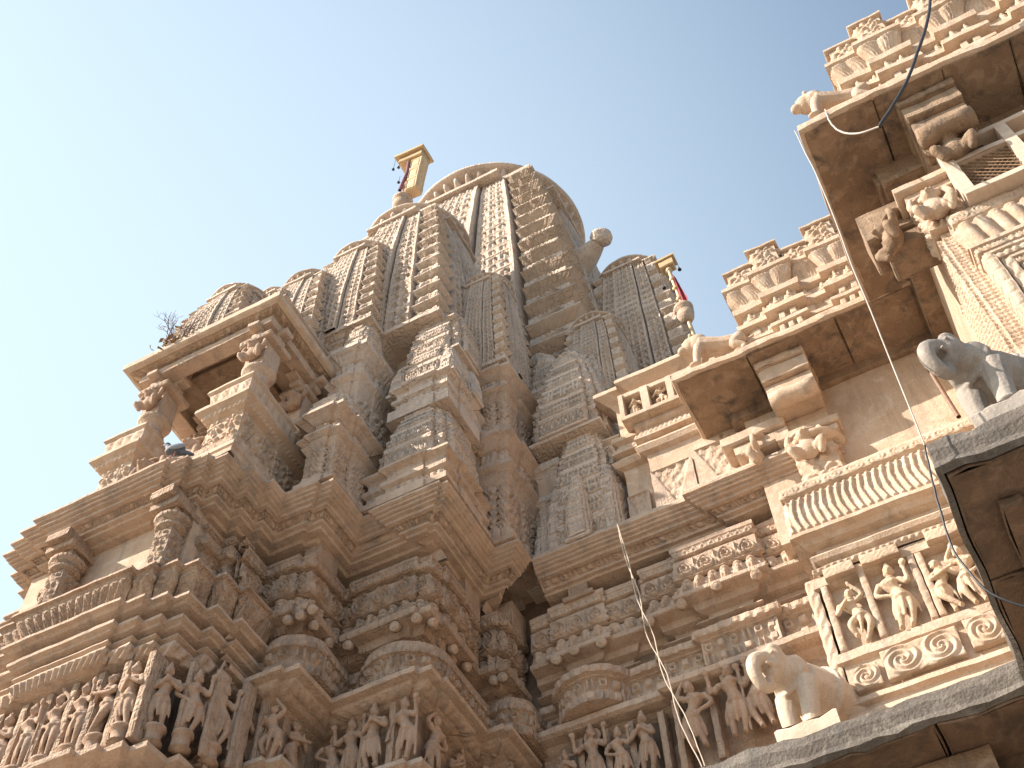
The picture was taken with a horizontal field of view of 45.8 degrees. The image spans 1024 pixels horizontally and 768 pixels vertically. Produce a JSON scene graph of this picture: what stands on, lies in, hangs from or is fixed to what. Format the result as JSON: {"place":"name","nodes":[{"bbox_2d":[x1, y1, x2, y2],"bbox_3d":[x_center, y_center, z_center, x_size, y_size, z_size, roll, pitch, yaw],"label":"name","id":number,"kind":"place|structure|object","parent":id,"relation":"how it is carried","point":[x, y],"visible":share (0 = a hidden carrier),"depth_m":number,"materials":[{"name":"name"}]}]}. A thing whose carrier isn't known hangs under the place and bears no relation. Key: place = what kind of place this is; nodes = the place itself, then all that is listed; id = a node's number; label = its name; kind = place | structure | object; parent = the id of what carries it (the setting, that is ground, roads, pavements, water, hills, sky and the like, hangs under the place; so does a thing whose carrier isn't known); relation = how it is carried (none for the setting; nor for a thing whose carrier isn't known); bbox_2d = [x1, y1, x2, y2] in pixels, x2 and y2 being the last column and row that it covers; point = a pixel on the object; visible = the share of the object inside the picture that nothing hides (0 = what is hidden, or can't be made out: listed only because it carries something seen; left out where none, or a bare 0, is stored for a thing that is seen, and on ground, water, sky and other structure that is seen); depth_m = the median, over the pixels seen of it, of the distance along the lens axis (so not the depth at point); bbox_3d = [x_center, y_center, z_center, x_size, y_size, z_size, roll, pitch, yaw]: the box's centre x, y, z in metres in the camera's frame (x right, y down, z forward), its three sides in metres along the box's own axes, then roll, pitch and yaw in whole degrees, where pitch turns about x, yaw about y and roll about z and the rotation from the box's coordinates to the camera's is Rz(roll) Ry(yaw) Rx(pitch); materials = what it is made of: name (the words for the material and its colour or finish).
{"place":"outdoors","nodes":[
{"label":"outdoors","id":0,"kind":"place"},
{"bbox_2d":[0,0,908,634],"label":"sky","id":1,"kind":"structure","parent":0,"point":[157,156],"materials":[{"name":"blue"}]},
{"bbox_2d":[617,524,705,766],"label":"hanging cord","id":2,"kind":"object","parent":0,"point":[658,654],"visible":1,"depth_m":14.75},
{"bbox_2d":[654,252,695,334],"bbox_3d":[3.649,-1.708,25.956,0.547,4.028,0.432,-25,-59,11],"label":"flag pole","id":3,"kind":"object","parent":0,"point":[683,309],"visible":0.99,"depth_m":26.26,"materials":[{"name":"stone"}]},
{"label":"ground","id":4,"kind":"structure","parent":0,"visible":0},
{"bbox_2d":[0,452,547,767],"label":"sanctum wall","id":5,"kind":"structure","parent":4,"relation":"on","point":[167,621],"depth_m":15.67,"materials":[{"name":"stone"}]},
{"bbox_2d":[162,442,193,457],"bbox_3d":[-4.705,0.936,17.060,0.506,0.317,0.185,1,-56,-2],"label":"pigeon","id":6,"kind":"object","parent":5,"relation":"on","point":[176,450],"visible":1,"depth_m":17.00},
{"bbox_2d":[86,291,336,531],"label":"balcony","id":7,"kind":"structure","parent":5,"relation":"on","point":[241,384],"depth_m":20.51,"materials":[{"name":"beige stone"}]},
{"bbox_2d":[150,312,202,350],"bbox_3d":[-5.914,-0.833,21.543,1.013,1.206,0.779,-2,-56,0],"label":"dry plant","id":8,"kind":"object","parent":7,"relation":"on","point":[169,337],"visible":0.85,"depth_m":21.55,"materials":[{"name":"brown plant"}]},
{"bbox_2d":[165,282,268,344],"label":"attached spire","id":9,"kind":"structure","parent":7,"relation":"on","point":[225,300],"depth_m":22.73,"materials":[{"name":"grey stone"}]},
{"bbox_2d":[230,310,649,610],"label":"tower tiers","id":10,"kind":"object","parent":5,"relation":"on","point":[381,423],"visible":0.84,"depth_m":19.86,"materials":[{"name":"grey stone"}]},
{"bbox_2d":[264,286,289,295],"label":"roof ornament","id":11,"kind":"structure","parent":10,"relation":"on","point":[269,291],"depth_m":24.62,"materials":[{"name":"grey stone"}]},
{"bbox_2d":[282,268,334,346],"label":"attached spire","id":12,"kind":"structure","parent":10,"relation":"on","point":[308,289],"depth_m":24.21,"materials":[{"name":"grey stone"}]},
{"bbox_2d":[322,240,392,349],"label":"attached spire","id":13,"kind":"structure","parent":10,"relation":"on","point":[355,269],"depth_m":24.44,"materials":[{"name":"grey stone"}]},
{"bbox_2d":[361,203,480,361],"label":"attached spire","id":14,"kind":"structure","parent":10,"relation":"on","point":[429,271],"depth_m":25.47,"materials":[{"name":"grey stone"}]},
{"bbox_2d":[392,143,433,207],"bbox_3d":[-2.788,-5.123,32.056,0.931,3.650,0.614,-20,-54,20],"label":"flag box","id":15,"kind":"object","parent":14,"relation":"on","point":[414,162],"visible":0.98,"depth_m":32.33,"materials":[{"name":"stone"}]},
{"bbox_2d":[462,272,533,391],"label":"attached spire","id":16,"kind":"structure","parent":10,"relation":"on","point":[489,299],"depth_m":23.86,"materials":[{"name":"grey stone"}]},
{"bbox_2d":[418,162,600,358],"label":"temple spire","id":17,"kind":"structure","parent":10,"relation":"on","point":[523,226],"depth_m":32.19,"materials":[{"name":"grey stone"}]},
{"bbox_2d":[574,228,612,276],"bbox_3d":[1.952,-3.435,32.081,0.875,1.036,1.590,28,-61,-19],"label":"tower ornament","id":18,"kind":"object","parent":17,"relation":"attached to","point":[589,252],"visible":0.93,"depth_m":31.88,"materials":[{"name":"grey stone"}]},
{"bbox_2d":[563,311,638,388],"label":"attached spire","id":19,"kind":"structure","parent":10,"relation":"on","point":[601,337],"depth_m":24.83,"materials":[{"name":"grey stone"}]},
{"bbox_2d":[590,254,690,418],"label":"attached spire","id":20,"kind":"structure","parent":10,"relation":"on","point":[634,297],"depth_m":28.58,"materials":[{"name":"grey stone"}]},
{"bbox_2d":[520,354,924,767],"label":"vestibule wall","id":21,"kind":"structure","parent":4,"relation":"on","point":[721,578],"depth_m":16.69,"materials":[{"name":"stone"}]},
{"bbox_2d":[617,525,702,766],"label":"hanging cord","id":22,"kind":"object","parent":21,"relation":"hanging from","point":[657,654],"visible":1,"depth_m":14.79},
{"bbox_2d":[914,349,960,418],"bbox_3d":[5.835,-0.023,16.671,0.135,1.658,0.091,-24,-59,14],"label":"rusty pipe","id":23,"kind":"object","parent":21,"relation":"attached to","point":[945,396],"visible":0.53,"depth_m":16.40,"materials":[{"name":"brown metal"}]},
{"bbox_2d":[701,404,1023,767],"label":"eave","id":24,"kind":"object","parent":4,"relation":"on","point":[975,722],"visible":1,"depth_m":11.24,"materials":[{"name":"grey stone"}]},
{"bbox_2d":[746,643,865,741],"bbox_3d":[3.242,3.496,12.708,1.020,1.496,1.515,-24,-59,14],"label":"elephant statue","id":25,"kind":"object","parent":24,"relation":"on","point":[815,698],"visible":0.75,"depth_m":12.78,"materials":[{"name":"stone"}]},
{"bbox_2d":[670,214,1014,755],"bbox_3d":[5.448,1.712,16.060,5.111,11.337,3.338,-24,-59,14],"label":"hall bay","id":26,"kind":"object","parent":24,"relation":"on","point":[804,376],"visible":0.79,"depth_m":16.54,"materials":[{"name":"beige stone"}]},
{"bbox_2d":[678,331,753,367],"bbox_3d":[3.198,-0.551,18.620,1.287,0.911,0.439,-16,-57,9],"label":"lion statue","id":27,"kind":"object","parent":26,"relation":"on","point":[701,348],"visible":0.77,"depth_m":18.57,"materials":[{"name":"beige stone"}]},
{"bbox_2d":[797,0,1023,353],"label":"hall bay","id":28,"kind":"object","parent":24,"relation":"on","point":[903,213],"visible":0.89,"depth_m":15.66,"materials":[{"name":"beige stone"}]},
{"bbox_2d":[791,82,881,118],"bbox_3d":[4.452,-3.819,16.460,1.254,0.888,0.427,-14,-57,8],"label":"lion statue","id":29,"kind":"object","parent":28,"relation":"on","point":[812,104],"visible":0.59,"depth_m":16.42,"materials":[{"name":"beige stone"}]},
{"bbox_2d":[824,109,879,134],"bbox_3d":[4.109,-3.313,15.053,0.210,2.109,0.627,3,-56,-3],"label":"thin cord","id":30,"kind":"object","parent":28,"relation":"attached to","point":[856,133],"visible":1,"depth_m":14.51,"materials":[{"name":"white plastic"}]},
{"bbox_2d":[878,0,931,127],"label":"black cable","id":31,"kind":"object","parent":30,"relation":"attached to","point":[886,115],"visible":1,"depth_m":14.53,"materials":[{"name":"rubber"}]},
{"bbox_2d":[794,131,924,444],"bbox_3d":[3.543,-1.472,12.771,0.669,7.303,0.164,24,-60,-16],"label":"drop wire","id":32,"kind":"object","parent":28,"relation":"hanging from","point":[919,432],"visible":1,"depth_m":11.43,"materials":[{"name":"grey metal"}]},
{"bbox_2d":[935,110,1023,214],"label":"lattice window","id":33,"kind":"structure","parent":28,"relation":"attached to","point":[993,167],"depth_m":14.63,"materials":[{"name":"stone"}]},
{"bbox_2d":[917,333,1023,427],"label":"elephant statue","id":34,"kind":"object","parent":24,"relation":"on","point":[986,382],"visible":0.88,"depth_m":10.71,"materials":[{"name":"grey stone"}]},
{"bbox_2d":[924,445,1023,607],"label":"ledge wire","id":35,"kind":"object","parent":24,"relation":"attached to","point":[959,559],"visible":1,"depth_m":8.75,"materials":[{"name":"grey metal"}]}
]}

